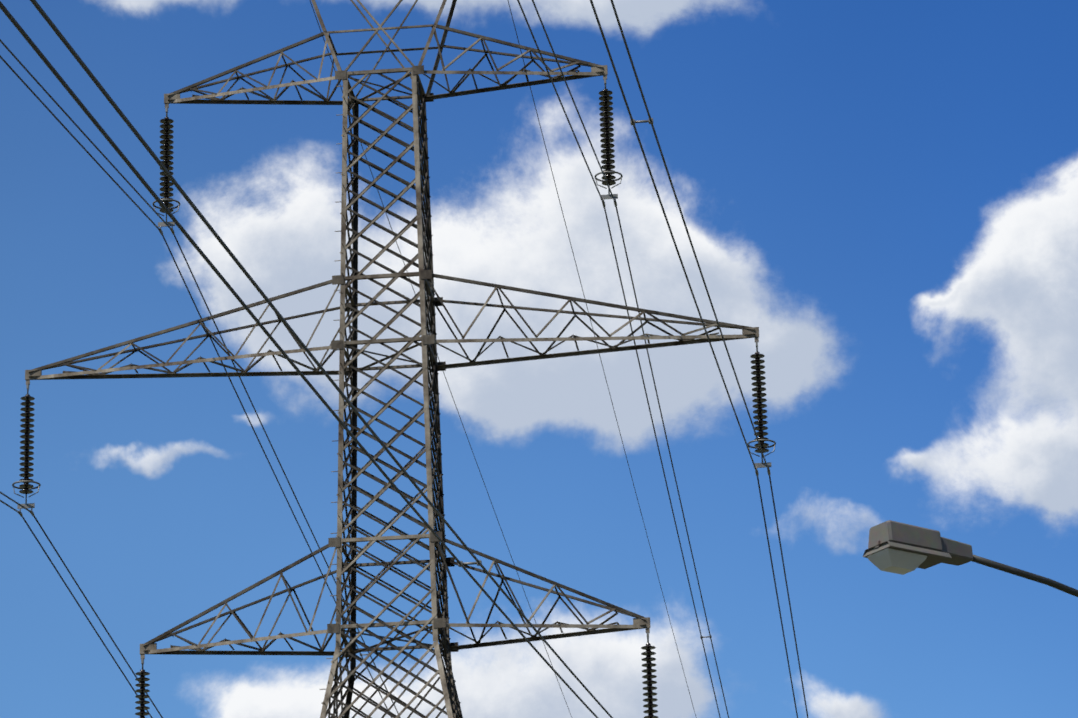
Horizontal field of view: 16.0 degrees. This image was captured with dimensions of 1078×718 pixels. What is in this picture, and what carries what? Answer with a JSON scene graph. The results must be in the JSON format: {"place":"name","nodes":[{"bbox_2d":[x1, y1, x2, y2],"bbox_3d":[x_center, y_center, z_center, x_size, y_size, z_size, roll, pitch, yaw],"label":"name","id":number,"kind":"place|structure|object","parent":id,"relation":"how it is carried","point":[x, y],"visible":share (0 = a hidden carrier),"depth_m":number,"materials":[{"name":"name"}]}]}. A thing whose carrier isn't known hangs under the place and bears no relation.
{"place":"outdoors","nodes":[
{"label":"outdoors","id":0,"kind":"place"},
{"bbox_2d":[0,0,1077,717],"label":"sky","id":1,"kind":"structure","parent":0,"point":[886,191],"materials":[{"name":"blue"}]},
{"label":"ground","id":2,"kind":"structure","parent":0,"visible":0},
{"bbox_2d":[0,0,807,717],"bbox_3d":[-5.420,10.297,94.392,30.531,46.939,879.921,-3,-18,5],"label":"transmission tower","id":3,"kind":"structure","parent":2,"relation":"on","point":[438,620],"depth_m":96.92,"materials":[{"name":"metal"}]},
{"bbox_2d":[863,520,1077,596],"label":"street lamp","id":4,"kind":"object","parent":2,"relation":"on","point":[898,548],"visible":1,"depth_m":30.15,"materials":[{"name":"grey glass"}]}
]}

